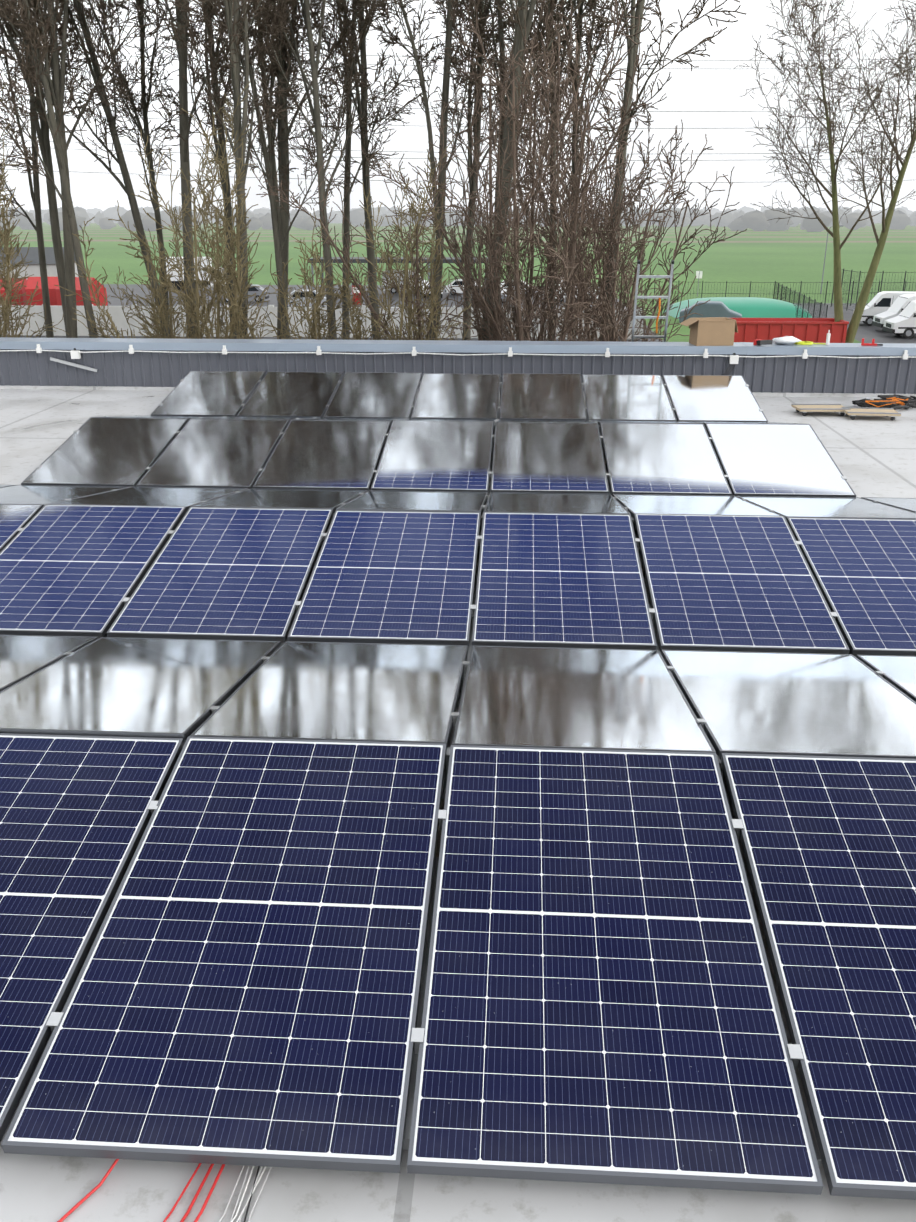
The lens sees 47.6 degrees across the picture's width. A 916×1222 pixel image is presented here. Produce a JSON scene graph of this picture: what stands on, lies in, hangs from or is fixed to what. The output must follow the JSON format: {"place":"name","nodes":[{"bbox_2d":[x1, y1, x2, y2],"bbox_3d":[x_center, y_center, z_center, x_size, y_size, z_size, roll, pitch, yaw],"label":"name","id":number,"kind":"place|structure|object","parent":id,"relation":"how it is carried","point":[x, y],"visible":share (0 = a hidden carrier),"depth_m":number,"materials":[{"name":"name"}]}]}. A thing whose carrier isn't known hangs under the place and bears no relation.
{"place":"outdoors","nodes":[
{"label":"outdoors","id":0,"kind":"place"},
{"bbox_2d":[0,41,915,182],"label":"power lines","id":1,"kind":"object","parent":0,"point":[519,153],"visible":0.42,"depth_m":318.04,"materials":[{"name":"silver metal"}]},
{"bbox_2d":[0,0,915,213],"label":"sky","id":2,"kind":"structure","parent":0,"point":[715,85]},
{"bbox_2d":[1,222,915,342],"bbox_3d":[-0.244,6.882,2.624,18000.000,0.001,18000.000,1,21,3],"label":"ground","id":3,"kind":"structure","parent":0,"point":[794,254],"depth_m":200.24,"materials":[{"name":"green plant"}]},
{"bbox_2d":[0,205,915,231],"bbox_3d":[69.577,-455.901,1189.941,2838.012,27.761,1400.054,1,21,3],"label":"tree line","id":4,"kind":"object","parent":3,"relation":"on","point":[743,218],"visible":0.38,"depth_m":799.21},
{"bbox_2d":[663,297,811,318],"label":"tarp","id":5,"kind":"object","parent":3,"relation":"on","point":[750,307],"visible":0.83,"depth_m":79.47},
{"bbox_2d":[731,318,848,342],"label":"skip","id":6,"kind":"object","parent":3,"relation":"on","point":[814,330],"visible":0.65,"depth_m":61.49,"materials":[{"name":"red paint"}]},
{"bbox_2d":[773,281,827,317],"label":"fence","id":7,"kind":"object","parent":3,"relation":"on","point":[798,301],"visible":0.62,"depth_m":77.13,"materials":[{"name":"black"}]},
{"bbox_2d":[735,0,915,321],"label":"tree","id":8,"kind":"object","parent":3,"relation":"on","point":[837,290],"visible":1,"depth_m":57.78,"materials":[{"name":"brown plant"}]},
{"bbox_2d":[797,0,915,342],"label":"tree","id":9,"kind":"object","parent":3,"relation":"on","point":[852,329],"visible":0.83,"depth_m":59.31,"materials":[{"name":"brown plant"}]},
{"bbox_2d":[2,284,915,343],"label":"yard","id":10,"kind":"structure","parent":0,"point":[867,333],"depth_m":93.06,"materials":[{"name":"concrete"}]},
{"bbox_2d":[0,82,41,337],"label":"shrub","id":11,"kind":"object","parent":10,"relation":"on","point":[6,306],"visible":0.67,"depth_m":19.73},
{"bbox_2d":[0,206,68,337],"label":"shrub","id":12,"kind":"object","parent":10,"relation":"on","point":[39,330],"visible":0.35,"depth_m":23.45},
{"bbox_2d":[25,277,58,305],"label":"tent","id":13,"kind":"object","parent":10,"relation":"on","point":[31,283],"visible":0.39,"depth_m":85.77,"materials":[{"name":"fabric"}]},
{"bbox_2d":[0,247,84,278],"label":"shed","id":14,"kind":"structure","parent":10,"relation":"on","point":[33,267],"depth_m":98.11,"materials":[{"name":"concrete"}]},
{"bbox_2d":[0,0,92,337],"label":"tree","id":15,"kind":"object","parent":10,"relation":"on","point":[43,137],"visible":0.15,"depth_m":26.23,"materials":[{"name":"brown plant"}]},
{"bbox_2d":[0,0,94,337],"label":"tree","id":16,"kind":"object","parent":10,"relation":"on","point":[35,197],"visible":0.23,"depth_m":27.16,"materials":[{"name":"brown plant"}]},
{"bbox_2d":[0,0,97,337],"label":"tree","id":17,"kind":"object","parent":10,"relation":"on","point":[67,202],"visible":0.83,"depth_m":21.68,"materials":[{"name":"brown plant"}]},
{"bbox_2d":[55,277,107,305],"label":"tent","id":18,"kind":"object","parent":10,"relation":"on","point":[78,291],"visible":0.19,"depth_m":83.64,"materials":[{"name":"fabric"}]},
{"bbox_2d":[0,0,170,337],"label":"tree","id":19,"kind":"object","parent":10,"relation":"on","point":[94,71],"visible":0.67,"depth_m":23.66,"materials":[{"name":"brown plant"}]},
{"bbox_2d":[0,0,193,337],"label":"tree","id":20,"kind":"object","parent":10,"relation":"on","point":[57,89],"visible":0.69,"depth_m":22.07,"materials":[{"name":"brown plant"}]},
{"bbox_2d":[51,0,178,317],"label":"tree","id":21,"kind":"object","parent":10,"relation":"on","point":[142,108],"visible":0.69,"depth_m":26.22,"materials":[{"name":"brown plant"}]},
{"bbox_2d":[55,81,270,338],"bbox_3d":[-5.544,-4.888,20.048,3.850,9.655,3.375,-8,22,-19],"label":"shrub","id":22,"kind":"object","parent":10,"relation":"on","point":[234,312],"visible":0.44,"depth_m":19.52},
{"bbox_2d":[88,216,239,338],"bbox_3d":[-5.500,-4.890,23.058,4.082,7.530,5.034,-14,25,-32],"label":"shrub","id":23,"kind":"object","parent":10,"relation":"on","point":[180,304],"visible":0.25,"depth_m":22.68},
{"bbox_2d":[166,257,225,289],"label":"box truck","id":24,"kind":"object","parent":10,"relation":"on","point":[172,279],"visible":0.12,"depth_m":109.69,"materials":[{"name":"white paint"}]},
{"bbox_2d":[123,0,290,338],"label":"tree","id":25,"kind":"object","parent":10,"relation":"on","point":[184,128],"visible":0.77,"depth_m":22.59,"materials":[{"name":"brown plant"}]},
{"bbox_2d":[153,0,263,338],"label":"tree","id":26,"kind":"object","parent":10,"relation":"on","point":[229,205],"visible":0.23,"depth_m":25.96,"materials":[{"name":"brown plant"}]},
{"bbox_2d":[158,0,312,338],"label":"tree","id":27,"kind":"object","parent":10,"relation":"on","point":[232,8],"visible":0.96,"depth_m":21.65,"materials":[{"name":"brown plant"}]},
{"bbox_2d":[215,0,320,230],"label":"tree","id":28,"kind":"object","parent":10,"relation":"on","point":[274,172],"visible":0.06,"depth_m":28.70,"materials":[{"name":"brown plant"}]},
{"bbox_2d":[188,0,367,338],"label":"tree","id":29,"kind":"object","parent":10,"relation":"on","point":[266,150],"visible":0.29,"depth_m":23.58,"materials":[{"name":"brown plant"}]},
{"bbox_2d":[189,194,398,339],"bbox_3d":[-4.035,-4.471,21.370,5.314,7.948,4.309,17,27,38],"label":"shrub","id":30,"kind":"object","parent":10,"relation":"on","point":[316,310],"visible":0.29,"depth_m":20.46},
{"bbox_2d":[216,0,393,339],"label":"tree","id":31,"kind":"object","parent":10,"relation":"on","point":[315,110],"visible":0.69,"depth_m":22.92,"materials":[{"name":"brown plant"}]},
{"bbox_2d":[0,304,642,338],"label":"yard wall","id":32,"kind":"structure","parent":10,"relation":"on","point":[118,317],"depth_m":67.77,"materials":[{"name":"concrete"}]},
{"bbox_2d":[247,0,409,338],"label":"tree","id":33,"kind":"object","parent":10,"relation":"on","point":[284,216],"visible":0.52,"depth_m":23.57,"materials":[{"name":"brown plant"}]},
{"bbox_2d":[290,0,430,338],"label":"tree","id":34,"kind":"object","parent":10,"relation":"on","point":[362,102],"visible":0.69,"depth_m":24.36,"materials":[{"name":"brown plant"}]},
{"bbox_2d":[319,0,408,339],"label":"tree","id":35,"kind":"object","parent":10,"relation":"on","point":[346,224],"visible":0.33,"depth_m":27.65,"materials":[{"name":"brown plant"}]},
{"bbox_2d":[262,139,472,340],"bbox_3d":[-1.684,-4.263,19.759,3.465,8.689,3.037,-10,23,-25],"label":"shrub","id":36,"kind":"object","parent":10,"relation":"on","point":[430,307],"visible":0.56,"depth_m":19.25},
{"bbox_2d":[308,257,488,295],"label":"carport","id":37,"kind":"object","parent":10,"relation":"on","point":[362,260],"visible":0.25,"depth_m":102.34,"materials":[{"name":"grey paint"}]},
{"bbox_2d":[360,0,508,339],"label":"tree","id":38,"kind":"object","parent":10,"relation":"on","point":[448,61],"visible":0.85,"depth_m":22.96,"materials":[{"name":"brown plant"}]},
{"bbox_2d":[250,87,627,340],"bbox_3d":[-0.179,-5.464,21.864,6.070,9.461,5.237,-19,28,-40],"label":"shrub","id":39,"kind":"object","parent":10,"relation":"on","point":[479,330],"visible":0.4,"depth_m":20.77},
{"bbox_2d":[429,0,546,340],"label":"tree","id":40,"kind":"object","parent":10,"relation":"on","point":[470,161],"visible":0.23,"depth_m":26.24,"materials":[{"name":"brown plant"}]},
{"bbox_2d":[453,0,624,301],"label":"tree","id":41,"kind":"object","parent":10,"relation":"on","point":[501,21],"visible":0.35,"depth_m":24.25,"materials":[{"name":"brown plant"}]},
{"bbox_2d":[494,0,587,340],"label":"tree","id":42,"kind":"object","parent":10,"relation":"on","point":[562,59],"visible":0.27,"depth_m":23.20,"materials":[{"name":"brown plant"}]},
{"bbox_2d":[417,0,681,340],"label":"shrub","id":43,"kind":"object","parent":10,"relation":"on","point":[520,201],"visible":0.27,"depth_m":22.45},
{"bbox_2d":[361,61,746,341],"bbox_3d":[2.075,-5.914,22.384,6.373,9.934,5.499,-14,25,-33],"label":"shrub","id":44,"kind":"object","parent":10,"relation":"on","point":[526,242],"visible":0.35,"depth_m":21.45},
{"bbox_2d":[482,0,625,340],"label":"tree","id":45,"kind":"object","parent":10,"relation":"on","point":[521,14],"visible":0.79,"depth_m":20.61,"materials":[{"name":"brown plant"}]},
{"bbox_2d":[431,0,712,341],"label":"shrub","id":46,"kind":"object","parent":10,"relation":"on","point":[571,278],"visible":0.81,"depth_m":19.03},
{"bbox_2d":[487,0,666,338],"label":"tree","id":47,"kind":"object","parent":10,"relation":"on","point":[581,33],"visible":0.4,"depth_m":23.39,"materials":[{"name":"brown plant"}]},
{"bbox_2d":[631,260,673,341],"bbox_3d":[2.699,-2.333,15.599,0.482,5.631,1.506,1,21,3],"label":"ladder","id":48,"kind":"object","parent":10,"relation":"on","point":[638,276],"visible":0.38,"depth_m":14.22,"materials":[{"name":"metal"}]},
{"bbox_2d":[577,0,746,339],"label":"tree","id":49,"kind":"object","parent":10,"relation":"on","point":[633,52],"visible":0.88,"depth_m":20.94,"materials":[{"name":"brown plant"}]},
{"bbox_2d":[773,281,915,305],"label":"fence","id":50,"kind":"object","parent":10,"relation":"on","point":[827,282],"visible":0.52,"depth_m":91.36,"materials":[{"name":"black"}]},
{"bbox_2d":[853,291,915,325],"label":"van","id":51,"kind":"object","parent":10,"relation":"on","point":[880,302],"visible":0.44,"depth_m":74.22,"materials":[{"name":"white paint"}]},
{"bbox_2d":[872,294,915,327],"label":"van","id":52,"kind":"object","parent":10,"relation":"on","point":[899,305],"visible":0.4,"depth_m":70.55,"materials":[{"name":"white paint"}]},
{"bbox_2d":[882,300,915,338],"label":"van","id":53,"kind":"object","parent":10,"relation":"on","point":[903,323],"visible":1,"depth_m":66.91,"materials":[{"name":"white paint"}]},
{"bbox_2d":[679,301,741,322],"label":"tarp-covered car","id":54,"kind":"object","parent":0,"point":[714,309],"visible":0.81,"depth_m":75.81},
{"bbox_3d":[-1.980,2.908,5.935,64.000,5.080,20.790,1,21,3],"label":"building body","id":55,"kind":"object","parent":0,"visible":0},
{"bbox_2d":[0,389,915,1221],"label":"roof membrane","id":56,"kind":"object","parent":55,"relation":"on","point":[872,455],"depth_m":2.59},
{"bbox_2d":[57,1159,271,1221],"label":"cables","id":57,"kind":"object","parent":56,"relation":"on","point":[79,1203],"visible":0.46,"depth_m":2.56,"materials":[{"name":"red plastic"}]},
{"bbox_2d":[50,348,738,374],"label":"junction boxes","id":58,"kind":"object","parent":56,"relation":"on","point":[733,358],"visible":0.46,"depth_m":14.32,"materials":[{"name":"white plastic"}]},
{"bbox_2d":[17,375,884,1169],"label":"mounting clamps","id":59,"kind":"object","parent":56,"relation":"on","point":[417,1039],"visible":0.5,"depth_m":3.91,"materials":[{"name":"metal"}]},
{"bbox_2d":[0,504,42,551],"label":"panel","id":60,"kind":"object","parent":59,"relation":"on","point":[14,518],"visible":0.98,"depth_m":7.08,"materials":[{"name":"blue"}]},
{"bbox_2d":[0,635,97,690],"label":"panel","id":61,"kind":"object","parent":59,"relation":"on","point":[22,657],"visible":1,"depth_m":5.37,"materials":[{"name":"black"}]},
{"bbox_2d":[0,485,127,505],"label":"panel","id":62,"kind":"object","parent":59,"relation":"on","point":[31,494],"visible":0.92,"depth_m":8.25,"materials":[{"name":"black"}]},
{"bbox_2d":[0,733,183,1141],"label":"panel","id":63,"kind":"object","parent":59,"relation":"on","point":[75,815],"visible":1,"depth_m":3.48,"materials":[{"name":"blue"}]},
{"bbox_2d":[0,504,186,637],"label":"panel","id":64,"kind":"object","parent":59,"relation":"on","point":[72,570],"visible":1,"depth_m":6.48,"materials":[{"name":"blue"}]},
{"bbox_2d":[21,417,187,486],"bbox_3d":[-3.252,-1.504,9.719,1.000,0.035,1.660,1,30,3],"label":"panel","id":65,"kind":"object","parent":59,"relation":"on","point":[100,451],"visible":1,"depth_m":9.62,"materials":[{"name":"black"}]},
{"bbox_2d":[0,637,280,741],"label":"panel","id":66,"kind":"object","parent":59,"relation":"on","point":[140,687],"visible":1,"depth_m":4.70,"materials":[{"name":"black"}]},
{"bbox_2d":[49,486,247,510],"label":"panel","id":67,"kind":"object","parent":59,"relation":"on","point":[188,497],"visible":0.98,"depth_m":7.96,"materials":[{"name":"black"}]},
{"bbox_2d":[150,371,265,415],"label":"panel","id":68,"kind":"object","parent":59,"relation":"on","point":[211,393],"visible":1,"depth_m":12.77,"materials":[{"name":"black"}]},
{"bbox_2d":[136,419,288,488],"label":"panel","id":69,"kind":"object","parent":59,"relation":"on","point":[219,453],"visible":0.98,"depth_m":9.56,"materials":[{"name":"black"}]},
{"bbox_2d":[107,507,332,641],"bbox_3d":[-1.409,-0.275,6.475,1.000,0.038,1.660,1,31,3],"label":"panel","id":70,"kind":"object","parent":59,"relation":"on","point":[223,573],"visible":1,"depth_m":6.33,"materials":[{"name":"blue"}]},
{"bbox_2d":[1,736,445,1172],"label":"panel","id":71,"kind":"object","parent":59,"relation":"attached to","point":[246,988],"visible":1,"depth_m":3.04,"materials":[{"name":"blue"}]},
{"bbox_2d":[191,416,320,421],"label":"panel","id":72,"kind":"object","parent":59,"relation":"on","point":[263,418],"visible":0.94,"depth_m":11.09,"materials":[{"name":"black"}]},
{"bbox_2d":[191,488,367,512],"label":"panel","id":73,"kind":"object","parent":59,"relation":"on","point":[294,498],"visible":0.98,"depth_m":7.85,"materials":[{"name":"black"}]},
{"bbox_2d":[237,372,343,417],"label":"panel","id":74,"kind":"object","parent":59,"relation":"on","point":[292,394],"visible":0.98,"depth_m":12.71,"materials":[{"name":"black"}]},
{"bbox_2d":[253,420,390,490],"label":"panel","id":75,"kind":"object","parent":59,"relation":"on","point":[328,454],"visible":1,"depth_m":9.50,"materials":[{"name":"black"}]},
{"bbox_2d":[190,641,467,750],"bbox_3d":[-0.494,0.352,4.827,1.000,0.035,1.660,1,11,3],"label":"panel","id":76,"kind":"object","parent":59,"relation":"on","point":[380,692],"visible":1,"depth_m":4.62,"materials":[{"name":"black"}]},
{"bbox_2d":[291,417,408,422],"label":"panel","id":77,"kind":"object","parent":59,"relation":"on","point":[369,419],"visible":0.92,"depth_m":10.90,"materials":[{"name":"black"}]},
{"bbox_2d":[323,372,421,418],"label":"panel","id":78,"kind":"object","parent":59,"relation":"on","point":[375,394],"visible":1,"depth_m":12.65,"materials":[{"name":"black"}]},
{"bbox_2d":[288,510,480,645],"bbox_3d":[-0.392,-0.250,6.417,1.000,0.035,1.660,1,30,3],"label":"panel","id":79,"kind":"object","parent":59,"relation":"on","point":[396,577],"visible":1,"depth_m":6.27,"materials":[{"name":"blue"}]},
{"bbox_2d":[336,490,487,513],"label":"panel","id":80,"kind":"object","parent":59,"relation":"on","point":[424,501],"visible":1,"depth_m":7.76,"materials":[{"name":"black"}]},
{"bbox_2d":[371,420,493,491],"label":"panel","id":81,"kind":"object","parent":59,"relation":"on","point":[430,455],"visible":1,"depth_m":9.44,"materials":[{"name":"black"}]},
{"bbox_2d":[411,373,500,418],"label":"panel","id":82,"kind":"object","parent":59,"relation":"on","point":[455,396],"visible":1,"depth_m":12.60,"materials":[{"name":"black"}]},
{"bbox_2d":[499,373,586,419],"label":"panel","id":83,"kind":"object","parent":59,"relation":"on","point":[540,396],"visible":0.98,"depth_m":12.54,"materials":[{"name":"black"}]},
{"bbox_2d":[490,422,608,493],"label":"panel","id":84,"kind":"object","parent":59,"relation":"on","point":[549,457],"visible":0.98,"depth_m":9.38,"materials":[{"name":"black"}]},
{"bbox_2d":[483,492,629,513],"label":"panel","id":85,"kind":"object","parent":59,"relation":"on","point":[578,503],"visible":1,"depth_m":7.76,"materials":[{"name":"black"}]},
{"bbox_2d":[472,512,656,649],"bbox_3d":[0.624,-0.230,6.358,1.000,0.038,1.660,1,31,3],"label":"panel","id":86,"kind":"object","parent":59,"relation":"on","point":[565,580],"visible":1,"depth_m":6.21,"materials":[{"name":"blue"}]},
{"bbox_2d":[452,645,715,752],"bbox_3d":[0.524,0.376,4.768,1.000,0.036,1.660,1,11,3],"label":"panel","id":87,"kind":"object","parent":59,"relation":"on","point":[594,698],"visible":0.98,"depth_m":4.56,"materials":[{"name":"black"}]},
{"bbox_2d":[407,745,822,1194],"bbox_3d":[0.423,0.958,3.232,1.000,0.038,1.660,1,31,3],"label":"panel","id":88,"kind":"object","parent":59,"relation":"on","point":[601,1005],"visible":1,"depth_m":2.98,"materials":[{"name":"blue"}]},
{"bbox_2d":[582,374,676,420],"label":"panel","id":89,"kind":"object","parent":59,"relation":"on","point":[615,397],"visible":1,"depth_m":12.48,"materials":[{"name":"white"}]},
{"bbox_2d":[600,423,731,495],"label":"panel","id":90,"kind":"object","parent":59,"relation":"on","point":[663,458],"visible":1,"depth_m":9.33,"materials":[{"name":"white"}]},
{"bbox_2d":[612,494,781,518],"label":"panel","id":91,"kind":"object","parent":59,"relation":"on","point":[686,504],"visible":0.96,"depth_m":7.75,"materials":[{"name":"white"}]},
{"bbox_2d":[662,375,767,421],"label":"panel","id":92,"kind":"object","parent":59,"relation":"on","point":[720,398],"visible":1,"depth_m":12.43,"materials":[{"name":"white"}]},
{"bbox_2d":[634,513,849,653],"bbox_3d":[1.645,-0.212,6.301,1.000,0.037,1.660,1,31,3],"label":"panel","id":93,"kind":"object","parent":59,"relation":"on","point":[742,583],"visible":1,"depth_m":6.15,"materials":[{"name":"blue"}]},
{"bbox_2d":[705,423,855,496],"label":"panel","id":94,"kind":"object","parent":59,"relation":"on","point":[794,460],"visible":1,"depth_m":9.27,"materials":[{"name":"white"}]},
{"bbox_2d":[661,650,915,758],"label":"panel","id":95,"kind":"object","parent":59,"relation":"on","point":[817,704],"visible":1,"depth_m":4.56,"materials":[{"name":"white"}]},
{"bbox_2d":[721,753,915,1199],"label":"panel","id":96,"kind":"object","parent":59,"relation":"on","point":[829,845],"visible":1,"depth_m":3.15,"materials":[{"name":"blue"}]},
{"bbox_2d":[736,496,915,519],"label":"panel","id":97,"kind":"object","parent":59,"relation":"on","point":[827,507],"visible":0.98,"depth_m":7.66,"materials":[{"name":"white"}]},
{"bbox_2d":[787,517,915,655],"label":"panel","id":98,"kind":"object","parent":59,"relation":"on","point":[863,570],"visible":1,"depth_m":6.27,"materials":[{"name":"blue"}]},
{"bbox_2d":[856,655,915,701],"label":"panel","id":99,"kind":"object","parent":59,"relation":"on","point":[899,672],"visible":0.94,"depth_m":5.21,"materials":[{"name":"white"}]},
{"bbox_2d":[861,497,915,512],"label":"panel","id":100,"kind":"object","parent":59,"relation":"on","point":[908,504],"visible":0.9,"depth_m":8.14,"materials":[{"name":"white"}]},
{"bbox_2d":[791,404,850,415],"bbox_3d":[4.441,-2.463,12.729,0.600,0.093,0.380,0,21,0],"label":"dolly","id":101,"kind":"object","parent":56,"relation":"on","point":[803,408],"visible":1,"depth_m":12.61,"materials":[{"name":"brown wood"}]},
{"bbox_2d":[842,407,900,420],"bbox_3d":[4.956,-2.366,12.476,0.600,0.093,0.380,3,21,7],"label":"dolly","id":102,"kind":"object","parent":56,"relation":"on","point":[853,412],"visible":1,"depth_m":12.38,"materials":[{"name":"brown wood"}]},
{"bbox_2d":[852,394,915,409],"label":"cable pile","id":103,"kind":"object","parent":56,"relation":"on","point":[894,401],"visible":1,"depth_m":13.07,"materials":[{"name":"orange"}]},
{"bbox_2d":[0,337,915,396],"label":"parapet","id":104,"kind":"structure","parent":55,"relation":"on","point":[799,376],"depth_m":14.10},
{"bbox_2d":[0,344,915,358],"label":"lightning conductor","id":105,"kind":"object","parent":104,"relation":"attached to","point":[804,355],"visible":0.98,"depth_m":13.99,"materials":[{"name":"metal"}]},
{"bbox_2d":[680,317,737,345],"bbox_3d":[3.360,-3.768,13.980,0.703,0.335,0.439,-2,21,-4],"label":"carton","id":106,"kind":"object","parent":104,"relation":"on","point":[713,331],"visible":1,"depth_m":13.80,"materials":[{"name":"cardboard"}]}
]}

